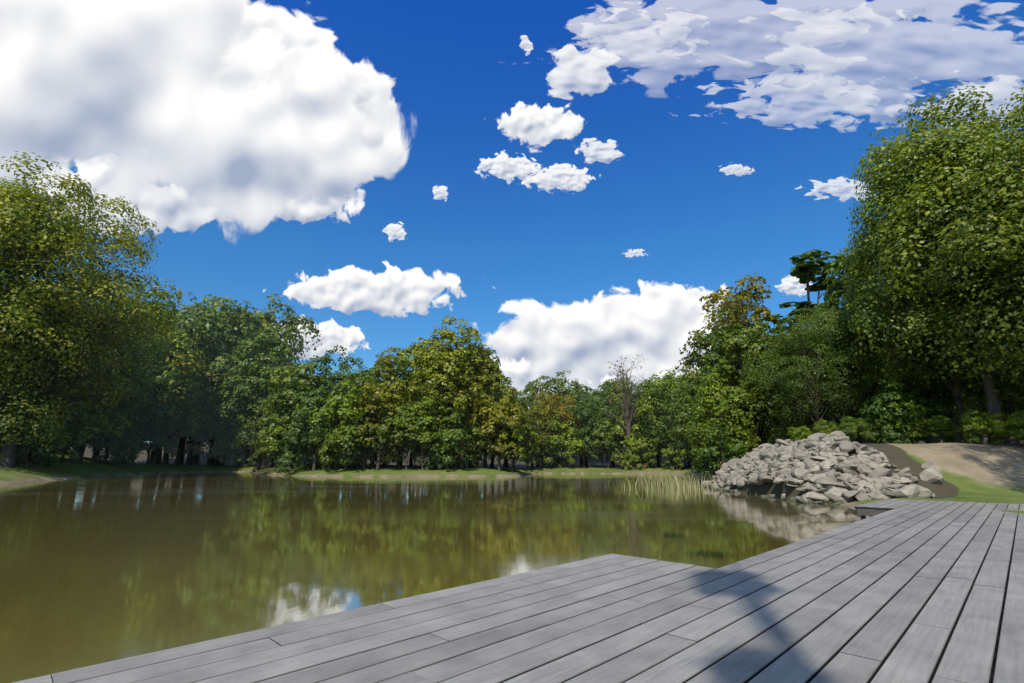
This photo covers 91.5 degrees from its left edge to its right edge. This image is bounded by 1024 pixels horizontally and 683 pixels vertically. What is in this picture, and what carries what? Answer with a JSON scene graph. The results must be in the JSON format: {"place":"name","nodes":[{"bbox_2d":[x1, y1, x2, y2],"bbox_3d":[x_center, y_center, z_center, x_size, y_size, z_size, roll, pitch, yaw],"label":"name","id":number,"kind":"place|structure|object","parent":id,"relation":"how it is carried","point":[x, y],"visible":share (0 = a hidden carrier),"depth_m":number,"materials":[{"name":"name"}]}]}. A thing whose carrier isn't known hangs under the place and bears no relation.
{"place":"outdoors","nodes":[
{"label":"outdoors","id":0,"kind":"place"},
{"bbox_2d":[58,158,231,237],"bbox_3d":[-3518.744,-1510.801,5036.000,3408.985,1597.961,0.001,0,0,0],"label":"cloud","id":1,"kind":"structure","parent":0,"point":[175,207],"depth_m":5036.00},
{"bbox_2d":[0,0,295,224],"bbox_3d":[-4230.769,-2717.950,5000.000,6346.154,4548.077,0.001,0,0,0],"label":"cloud","id":2,"kind":"structure","parent":0,"point":[121,87],"depth_m":5000.00,"materials":[{"name":"white"}]},
{"bbox_2d":[144,27,408,240],"bbox_3d":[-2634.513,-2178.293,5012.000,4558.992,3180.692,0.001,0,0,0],"label":"cloud","id":3,"kind":"structure","parent":0,"point":[306,140],"depth_m":5012.00,"materials":[{"name":"white"}]},
{"bbox_2d":[233,0,337,49],"bbox_3d":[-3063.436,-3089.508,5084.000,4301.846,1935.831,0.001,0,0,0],"label":"cloud","id":4,"kind":"structure","parent":0,"point":[300,29],"depth_m":5084.00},
{"bbox_2d":[271,189,364,223],"bbox_3d":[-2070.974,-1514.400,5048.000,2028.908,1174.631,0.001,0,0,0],"label":"cloud","id":5,"kind":"structure","parent":0,"point":[308,208],"depth_m":5048.00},
{"bbox_2d":[270,315,369,359],"bbox_3d":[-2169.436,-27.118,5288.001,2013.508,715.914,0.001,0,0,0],"label":"cloud","id":6,"kind":"structure","parent":0,"point":[333,334],"depth_m":5288.00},
{"bbox_2d":[341,60,395,149],"bbox_3d":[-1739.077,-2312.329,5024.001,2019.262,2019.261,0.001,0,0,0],"label":"cloud","id":7,"kind":"structure","parent":0,"point":[373,111],"depth_m":5024.00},
{"bbox_2d":[263,261,494,316],"bbox_3d":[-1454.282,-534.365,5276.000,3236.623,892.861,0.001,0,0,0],"label":"cloud","id":8,"kind":"structure","parent":0,"point":[391,291],"depth_m":5276.00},
{"bbox_2d":[0,472,869,682],"bbox_3d":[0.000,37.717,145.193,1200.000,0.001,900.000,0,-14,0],"label":"pond water","id":9,"kind":"structure","parent":0,"point":[97,570],"depth_m":12.97,"materials":[{"name":"liquid"}]},
{"bbox_2d":[475,150,540,184],"bbox_3d":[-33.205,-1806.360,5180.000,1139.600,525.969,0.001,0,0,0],"label":"cloud","id":10,"kind":"structure","parent":0,"point":[506,168],"depth_m":5180.00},
{"bbox_2d":[0,436,1023,674],"bbox_3d":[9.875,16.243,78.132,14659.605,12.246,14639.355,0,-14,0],"label":"ground","id":11,"kind":"structure","parent":0,"point":[986,473],"depth_m":35.15,"materials":[{"name":"plant"}]},
{"bbox_2d":[0,294,62,422],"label":"tree","id":12,"kind":"object","parent":11,"relation":"on","point":[11,398],"visible":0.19,"depth_m":67.15,"materials":[{"name":"green plant"}]},
{"bbox_2d":[0,398,69,459],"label":"tree","id":13,"kind":"object","parent":11,"relation":"on","point":[43,454],"visible":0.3,"depth_m":68.71,"materials":[{"name":"green plant"}]},
{"bbox_2d":[16,412,73,466],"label":"tree","id":14,"kind":"object","parent":11,"relation":"on","point":[64,436],"visible":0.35,"depth_m":70.74,"materials":[{"name":"green plant"}]},
{"bbox_2d":[5,325,92,462],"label":"tree","id":15,"kind":"object","parent":11,"relation":"on","point":[49,399],"visible":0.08,"depth_m":73.93,"materials":[{"name":"green plant"}]},
{"bbox_2d":[0,174,109,458],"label":"tree","id":16,"kind":"object","parent":11,"relation":"on","point":[4,358],"visible":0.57,"depth_m":64.86,"materials":[{"name":"green plant"}]},
{"bbox_2d":[20,390,104,466],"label":"tree","id":17,"kind":"object","parent":11,"relation":"on","point":[73,454],"visible":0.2,"depth_m":76.99,"materials":[{"name":"green plant"}]},
{"bbox_2d":[29,322,124,465],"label":"tree","id":18,"kind":"object","parent":11,"relation":"on","point":[90,409],"visible":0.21,"depth_m":76.47,"materials":[{"name":"green plant"}]},
{"bbox_2d":[0,149,183,467],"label":"tree","id":19,"kind":"object","parent":11,"relation":"on","point":[98,282],"visible":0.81,"depth_m":68.90,"materials":[{"name":"green plant"}]},
{"bbox_2d":[73,398,131,450],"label":"tree","id":20,"kind":"object","parent":11,"relation":"on","point":[107,429],"visible":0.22,"depth_m":89.47,"materials":[{"name":"green plant"}]},
{"bbox_2d":[87,426,137,467],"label":"tree","id":21,"kind":"object","parent":11,"relation":"on","point":[117,458],"visible":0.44,"depth_m":101.89,"materials":[{"name":"green plant"}]},
{"bbox_2d":[49,271,181,463],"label":"tree","id":22,"kind":"object","parent":11,"relation":"on","point":[139,370],"visible":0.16,"depth_m":91.85,"materials":[{"name":"green plant"}]},
{"bbox_2d":[91,370,151,464],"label":"tree","id":23,"kind":"object","parent":11,"relation":"on","point":[137,424],"visible":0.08,"depth_m":98.68,"materials":[{"name":"green plant"}]},
{"bbox_2d":[111,332,183,463],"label":"tree","id":24,"kind":"object","parent":11,"relation":"on","point":[155,419],"visible":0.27,"depth_m":108.97,"materials":[{"name":"green plant"}]},
{"bbox_2d":[125,290,196,465],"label":"tree","id":25,"kind":"object","parent":11,"relation":"on","point":[188,405],"visible":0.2,"depth_m":115.50,"materials":[{"name":"green plant"}]},
{"bbox_2d":[117,311,210,462],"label":"tree","id":26,"kind":"object","parent":11,"relation":"on","point":[194,361],"visible":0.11,"depth_m":114.97,"materials":[{"name":"green plant"}]},
{"bbox_2d":[147,367,205,464],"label":"tree","id":27,"kind":"object","parent":11,"relation":"on","point":[184,426],"visible":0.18,"depth_m":125.68,"materials":[{"name":"green plant"}]},
{"bbox_2d":[161,335,237,463],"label":"tree","id":28,"kind":"object","parent":11,"relation":"on","point":[165,459],"visible":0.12,"depth_m":131.87,"materials":[{"name":"green plant"}]},
{"bbox_2d":[144,289,259,464],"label":"tree","id":29,"kind":"object","parent":11,"relation":"on","point":[199,328],"visible":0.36,"depth_m":133.18,"materials":[{"name":"green plant"}]},
{"bbox_2d":[185,331,251,464],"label":"tree","id":30,"kind":"object","parent":11,"relation":"on","point":[217,430],"visible":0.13,"depth_m":134.74,"materials":[{"name":"green plant"}]},
{"bbox_2d":[175,294,266,464],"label":"tree","id":31,"kind":"object","parent":11,"relation":"on","point":[190,459],"visible":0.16,"depth_m":139.13,"materials":[{"name":"green plant"}]},
{"bbox_2d":[175,310,297,464],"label":"tree","id":32,"kind":"object","parent":11,"relation":"on","point":[265,321],"visible":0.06,"depth_m":153.75,"materials":[{"name":"green plant"}]},
{"bbox_2d":[207,368,280,467],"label":"tree","id":33,"kind":"object","parent":11,"relation":"on","point":[251,462],"visible":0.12,"depth_m":131.78,"materials":[{"name":"green plant"}]},
{"bbox_2d":[217,333,298,472],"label":"tree","id":34,"kind":"object","parent":11,"relation":"on","point":[242,392],"visible":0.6,"depth_m":120.74,"materials":[{"name":"green plant"}]},
{"bbox_2d":[236,379,286,469],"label":"tree","id":35,"kind":"object","parent":11,"relation":"on","point":[250,442],"visible":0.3,"depth_m":118.16,"materials":[{"name":"green plant"}]},
{"bbox_2d":[204,293,321,459],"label":"tree","id":36,"kind":"object","parent":11,"relation":"on","point":[289,326],"visible":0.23,"depth_m":159.16,"materials":[{"name":"green plant"}]},
{"bbox_2d":[253,398,318,472],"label":"tree","id":37,"kind":"object","parent":11,"relation":"on","point":[271,428],"visible":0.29,"depth_m":91.17,"materials":[{"name":"green plant"}]},
{"bbox_2d":[251,360,325,470],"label":"tree","id":38,"kind":"object","parent":11,"relation":"on","point":[290,389],"visible":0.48,"depth_m":93.90,"materials":[{"name":"green plant"}]},
{"bbox_2d":[276,414,327,473],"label":"tree","id":39,"kind":"object","parent":11,"relation":"on","point":[301,454],"visible":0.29,"depth_m":88.05,"materials":[{"name":"green plant"}]},
{"bbox_2d":[264,377,343,458],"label":"tree","id":40,"kind":"object","parent":11,"relation":"on","point":[268,404],"visible":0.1,"depth_m":95.61,"materials":[{"name":"green plant"}]},
{"bbox_2d":[282,384,347,470],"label":"tree","id":41,"kind":"object","parent":11,"relation":"on","point":[310,399],"visible":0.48,"depth_m":86.69,"materials":[{"name":"green plant"}]},
{"bbox_2d":[299,345,373,465],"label":"tree","id":42,"kind":"object","parent":11,"relation":"on","point":[345,367],"visible":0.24,"depth_m":95.98,"materials":[{"name":"green plant"}]},
{"bbox_2d":[314,404,367,469],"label":"tree","id":43,"kind":"object","parent":11,"relation":"on","point":[333,459],"visible":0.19,"depth_m":83.80,"materials":[{"name":"green plant"}]},
{"bbox_2d":[308,379,376,470],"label":"tree","id":44,"kind":"object","parent":11,"relation":"on","point":[335,402],"visible":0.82,"depth_m":81.57,"materials":[{"name":"green plant"}]},
{"bbox_2d":[338,409,389,469],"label":"tree","id":45,"kind":"object","parent":11,"relation":"on","point":[361,462],"visible":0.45,"depth_m":82.86,"materials":[{"name":"green plant"}]},
{"bbox_2d":[338,362,393,465],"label":"tree","id":46,"kind":"object","parent":11,"relation":"on","point":[354,377],"visible":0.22,"depth_m":91.98,"materials":[{"name":"green plant"}]},
{"bbox_2d":[347,379,412,469],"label":"tree","id":47,"kind":"object","parent":11,"relation":"on","point":[393,401],"visible":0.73,"depth_m":83.19,"materials":[{"name":"green plant"}]},
{"bbox_2d":[372,346,414,464],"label":"tree","id":48,"kind":"object","parent":11,"relation":"on","point":[388,362],"visible":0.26,"depth_m":96.12,"materials":[{"name":"green plant"}]},
{"bbox_2d":[374,401,432,469],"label":"tree","id":49,"kind":"object","parent":11,"relation":"on","point":[388,429],"visible":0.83,"depth_m":81.80,"materials":[{"name":"green plant"}]},
{"bbox_2d":[380,349,454,465],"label":"tree","id":50,"kind":"object","parent":11,"relation":"on","point":[397,372],"visible":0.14,"depth_m":96.90,"materials":[{"name":"green plant"}]},
{"bbox_2d":[394,396,447,469],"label":"tree","id":51,"kind":"object","parent":11,"relation":"on","point":[426,437],"visible":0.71,"depth_m":82.29,"materials":[{"name":"green plant"}]},
{"bbox_2d":[408,396,461,469],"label":"tree","id":52,"kind":"object","parent":11,"relation":"on","point":[432,461],"visible":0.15,"depth_m":83.16,"materials":[{"name":"green plant"}]},
{"bbox_2d":[394,315,498,467],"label":"tree","id":53,"kind":"object","parent":11,"relation":"on","point":[434,357],"visible":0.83,"depth_m":87.02,"materials":[{"name":"green plant"}]},
{"bbox_2d":[428,403,485,469],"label":"tree","id":54,"kind":"object","parent":11,"relation":"on","point":[446,446],"visible":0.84,"depth_m":82.73,"materials":[{"name":"green plant"}]},
{"bbox_2d":[453,344,506,466],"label":"tree","id":55,"kind":"object","parent":11,"relation":"on","point":[489,381],"visible":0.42,"depth_m":91.00,"materials":[{"name":"green plant"}]},
{"bbox_2d":[469,388,532,470],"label":"tree","id":56,"kind":"object","parent":11,"relation":"on","point":[493,414],"visible":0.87,"depth_m":84.84,"materials":[{"name":"green plant"}]},
{"bbox_2d":[493,413,538,471],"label":"tree","id":57,"kind":"object","parent":11,"relation":"on","point":[520,433],"visible":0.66,"depth_m":85.12,"materials":[{"name":"green plant"}]},
{"bbox_2d":[13,499,1023,682],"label":"deck","id":58,"kind":"structure","parent":11,"relation":"on","point":[905,591],"depth_m":4.79,"materials":[{"name":"grey wood"}]},
{"bbox_2d":[521,393,554,467],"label":"tree","id":59,"kind":"object","parent":11,"relation":"on","point":[536,414],"visible":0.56,"depth_m":108.64,"materials":[{"name":"green plant"}]},
{"bbox_2d":[531,391,583,465],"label":"tree","id":60,"kind":"object","parent":11,"relation":"on","point":[550,405],"visible":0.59,"depth_m":114.36,"materials":[{"name":"green plant"}]},
{"bbox_2d":[536,414,578,467],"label":"tree","id":61,"kind":"object","parent":11,"relation":"on","point":[555,440],"visible":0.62,"depth_m":108.60,"materials":[{"name":"green plant"}]},
{"bbox_2d":[545,369,585,404],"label":"tree","id":62,"kind":"object","parent":11,"relation":"on","point":[560,384],"visible":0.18,"depth_m":140.33,"materials":[{"name":"green plant"}]},
{"bbox_2d":[548,420,585,467],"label":"tree","id":63,"kind":"object","parent":11,"relation":"on","point":[559,445],"visible":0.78,"depth_m":108.28,"materials":[{"name":"green plant"}]},
{"bbox_2d":[563,398,603,467],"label":"tree","id":64,"kind":"object","parent":11,"relation":"on","point":[586,410],"visible":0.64,"depth_m":111.58,"materials":[{"name":"green plant"}]},
{"bbox_2d":[583,417,625,467],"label":"tree","id":65,"kind":"object","parent":11,"relation":"on","point":[614,446],"visible":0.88,"depth_m":109.63,"materials":[{"name":"green plant"}]},
{"bbox_2d":[590,390,625,466],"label":"tree","id":66,"kind":"object","parent":11,"relation":"on","point":[607,407],"visible":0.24,"depth_m":118.18,"materials":[{"name":"green plant"}]},
{"bbox_2d":[598,355,649,469],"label":"tree","id":67,"kind":"object","parent":11,"relation":"on","point":[627,414],"visible":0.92,"depth_m":109.26,"materials":[{"name":"brown plant"}]},
{"bbox_2d":[599,399,654,469],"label":"tree","id":68,"kind":"object","parent":11,"relation":"on","point":[618,426],"visible":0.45,"depth_m":108.25,"materials":[{"name":"green plant"}]},
{"bbox_2d":[620,422,661,469],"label":"tree","id":69,"kind":"object","parent":11,"relation":"on","point":[636,444],"visible":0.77,"depth_m":105.92,"materials":[{"name":"green plant"}]},
{"bbox_2d":[631,368,687,466],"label":"tree","id":70,"kind":"object","parent":11,"relation":"on","point":[648,409],"visible":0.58,"depth_m":106.15,"materials":[{"name":"green plant"}]},
{"bbox_2d":[655,390,695,469],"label":"tree","id":71,"kind":"object","parent":11,"relation":"on","point":[668,418],"visible":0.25,"depth_m":101.60,"materials":[{"name":"green plant"}]},
{"bbox_2d":[661,437,690,470],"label":"bush","id":72,"kind":"object","parent":11,"relation":"on","point":[680,456],"visible":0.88,"depth_m":101.77,"materials":[{"name":"green plant"}]},
{"bbox_2d":[608,466,749,491],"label":"reeds","id":73,"kind":"object","parent":11,"relation":"on","point":[673,484],"visible":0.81,"depth_m":42.15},
{"bbox_2d":[665,380,738,476],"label":"tree","id":74,"kind":"object","parent":11,"relation":"on","point":[681,416],"visible":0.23,"depth_m":65.12,"materials":[{"name":"green plant"}]},
{"bbox_2d":[696,422,745,480],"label":"tree","id":75,"kind":"object","parent":11,"relation":"on","point":[708,453],"visible":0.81,"depth_m":47.73,"materials":[{"name":"green plant"}]},
{"bbox_2d":[675,290,768,432],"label":"tree","id":76,"kind":"object","parent":11,"relation":"on","point":[695,357],"visible":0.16,"depth_m":81.05,"materials":[{"name":"green plant"}]},
{"bbox_2d":[684,364,760,461],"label":"tree","id":77,"kind":"object","parent":11,"relation":"on","point":[739,432],"visible":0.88,"depth_m":51.24,"materials":[{"name":"green plant"}]},
{"bbox_2d":[686,322,764,455],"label":"tree","id":78,"kind":"object","parent":11,"relation":"on","point":[714,354],"visible":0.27,"depth_m":57.87,"materials":[{"name":"green plant"}]},
{"bbox_2d":[699,273,780,452],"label":"tree","id":79,"kind":"object","parent":11,"relation":"on","point":[747,296],"visible":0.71,"depth_m":65.12,"materials":[{"name":"green plant"}]},
{"bbox_2d":[707,320,787,450],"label":"tree","id":80,"kind":"object","parent":11,"relation":"on","point":[743,343],"visible":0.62,"depth_m":53.00,"materials":[{"name":"green plant"}]},
{"bbox_2d":[739,329,836,444],"bbox_3d":[28.267,5.534,52.358,9.218,14.127,9.997,11,-18,-39],"label":"tree","id":81,"kind":"object","parent":11,"relation":"on","point":[784,425],"visible":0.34,"depth_m":51.09,"materials":[{"name":"green plant"}]},
{"bbox_2d":[754,249,857,432],"bbox_3d":[36.603,2.162,62.169,18.786,27.450,17.818,-8,-16,29],"label":"tree","id":82,"kind":"object","parent":11,"relation":"on","point":[805,272],"visible":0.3,"depth_m":63.12,"materials":[{"name":"green plant"}]},
{"bbox_2d":[750,310,877,431],"bbox_3d":[28.417,3.689,47.169,9.055,12.750,10.070,4,-14,-15],"label":"tree","id":83,"kind":"object","parent":11,"relation":"on","point":[812,384],"visible":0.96,"depth_m":46.52,"materials":[{"name":"green plant"}]},
{"bbox_2d":[702,430,944,504],"bbox_3d":[19.601,8.833,35.260,9.964,4.251,24.228,0,-14,0],"label":"rock pile","id":84,"kind":"object","parent":11,"relation":"on","point":[768,462],"visible":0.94,"depth_m":27.20,"materials":[{"name":"stone"}]},
{"bbox_2d":[789,292,896,441],"bbox_3d":[32.186,2.628,48.484,9.812,15.432,10.102,6,-15,-23],"label":"tree","id":85,"kind":"object","parent":11,"relation":"on","point":[822,313],"visible":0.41,"depth_m":47.71,"materials":[{"name":"green plant"}]},
{"bbox_2d":[819,257,882,443],"bbox_3d":[40.285,1.461,56.558,10.595,21.470,11.077,-6,-15,23],"label":"tree","id":86,"kind":"object","parent":11,"relation":"on","point":[835,291],"visible":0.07,"depth_m":57.05,"materials":[{"name":"green plant"}]},
{"bbox_2d":[838,416,874,441],"bbox_3d":[25.504,6.767,37.335,2.356,2.385,1.930,2,-14,-8],"label":"bush","id":87,"kind":"object","parent":11,"relation":"on","point":[845,427],"visible":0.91,"depth_m":37.10,"materials":[{"name":"green plant"}]},
{"bbox_2d":[831,306,943,443],"bbox_3d":[35.468,2.627,47.913,8.422,15.184,9.133,5,-15,-18],"label":"tree","id":88,"kind":"object","parent":11,"relation":"on","point":[876,391],"visible":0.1,"depth_m":46.48,"materials":[{"name":"green plant"}]},
{"bbox_2d":[859,379,927,443],"bbox_3d":[29.036,5.501,38.287,4.400,5.435,4.556,-11,-18,39],"label":"bush","id":89,"kind":"object","parent":11,"relation":"on","point":[913,412],"visible":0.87,"depth_m":37.42,"materials":[{"name":"green plant"}]},
{"bbox_2d":[842,273,982,443],"bbox_3d":[36.604,0.539,45.548,11.146,18.463,12.394,0,-14,0],"label":"tree","id":90,"kind":"object","parent":11,"relation":"on","point":[933,395],"visible":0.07,"depth_m":43.67,"materials":[{"name":"green plant"}]},
{"bbox_2d":[821,247,1005,442],"bbox_3d":[43.907,-0.658,51.872,17.665,23.390,17.548,2,-14,-8],"label":"tree","id":91,"kind":"object","parent":11,"relation":"on","point":[836,271],"visible":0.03,"depth_m":56.17,"materials":[{"name":"green plant"}]},
{"bbox_2d":[894,385,952,443],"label":"tree","id":92,"kind":"object","parent":11,"relation":"on","point":[932,407],"visible":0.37,"depth_m":41.83,"materials":[{"name":"green plant"}]},
{"bbox_2d":[838,81,1023,443],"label":"tree","id":93,"kind":"object","parent":11,"relation":"on","point":[957,183],"visible":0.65,"depth_m":35.62,"materials":[{"name":"green plant"}]},
{"bbox_2d":[839,132,1023,443],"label":"tree","id":94,"kind":"object","parent":11,"relation":"on","point":[993,403],"visible":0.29,"depth_m":36.82,"materials":[{"name":"green plant"}]},
{"bbox_2d":[840,175,1023,443],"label":"tree","id":95,"kind":"object","parent":11,"relation":"on","point":[951,384],"visible":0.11,"depth_m":40.74,"materials":[{"name":"green plant"}]},
{"bbox_2d":[922,414,959,442],"bbox_3d":[31.520,6.521,36.644,2.328,2.356,1.907,7,-16,-27],"label":"bush","id":96,"kind":"object","parent":11,"relation":"on","point":[942,423],"visible":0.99,"depth_m":36.41,"materials":[{"name":"green plant"}]},
{"bbox_2d":[861,94,1023,383],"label":"tree","id":97,"kind":"object","parent":11,"relation":"on","point":[1014,314],"visible":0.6,"depth_m":32.63,"materials":[{"name":"green plant"}]},
{"bbox_2d":[957,409,1004,443],"bbox_3d":[32.120,5.967,34.423,2.551,2.582,2.090,4,-14,-16],"label":"bush","id":98,"kind":"object","parent":11,"relation":"on","point":[976,420],"visible":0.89,"depth_m":34.27,"materials":[{"name":"green plant"}]},
{"bbox_2d":[964,367,1023,442],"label":"tree","id":99,"kind":"object","parent":11,"relation":"on","point":[1008,409],"visible":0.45,"depth_m":41.66,"materials":[{"name":"green plant"}]},
{"bbox_2d":[983,413,1023,445],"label":"bush","id":100,"kind":"object","parent":11,"relation":"on","point":[998,430],"visible":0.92,"depth_m":33.37,"materials":[{"name":"green plant"}]},
{"bbox_2d":[1,0,1023,443],"label":"sky","id":101,"kind":"structure","parent":0,"point":[790,92],"materials":[{"name":"blue"}]},
{"bbox_2d":[497,101,583,152],"bbox_3d":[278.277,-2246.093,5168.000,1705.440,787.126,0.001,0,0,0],"label":"cloud","id":102,"kind":"structure","parent":0,"point":[535,124],"depth_m":5168.00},
{"bbox_2d":[480,353,619,405],"bbox_3d":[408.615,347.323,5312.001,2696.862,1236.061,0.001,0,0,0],"label":"cloud","id":103,"kind":"structure","parent":0,"point":[521,374],"depth_m":5312.00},
{"bbox_2d":[521,163,600,192],"bbox_3d":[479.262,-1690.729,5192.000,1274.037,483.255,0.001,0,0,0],"label":"cloud","id":104,"kind":"structure","parent":0,"point":[567,176],"depth_m":5192.00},
{"bbox_2d":[546,44,620,99],"bbox_3d":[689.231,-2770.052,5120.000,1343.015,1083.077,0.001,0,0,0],"label":"cloud","id":105,"kind":"structure","parent":0,"point":[575,70],"depth_m":5120.00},
{"bbox_2d":[474,281,720,388],"bbox_3d":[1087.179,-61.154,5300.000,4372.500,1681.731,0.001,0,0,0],"label":"cloud","id":106,"kind":"structure","parent":0,"point":[654,326],"depth_m":5300.00,"materials":[{"name":"white"}]},
{"bbox_2d":[575,138,622,163],"bbox_3d":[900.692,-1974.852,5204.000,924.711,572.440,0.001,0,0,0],"label":"cloud","id":107,"kind":"structure","parent":0,"point":[599,151],"depth_m":5204.00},
{"bbox_2d":[638,280,730,315],"bbox_3d":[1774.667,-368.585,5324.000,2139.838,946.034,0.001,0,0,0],"label":"cloud","id":108,"kind":"structure","parent":0,"point":[695,295],"depth_m":5324.00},
{"bbox_2d":[775,275,811,296],"bbox_3d":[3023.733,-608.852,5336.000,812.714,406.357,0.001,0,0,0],"label":"cloud","id":109,"kind":"structure","parent":0,"point":[791,285],"depth_m":5336.00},
{"bbox_2d":[795,177,875,201],"bbox_3d":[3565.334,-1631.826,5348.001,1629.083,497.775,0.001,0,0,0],"label":"cloud","id":110,"kind":"structure","parent":0,"point":[842,188],"depth_m":5348.00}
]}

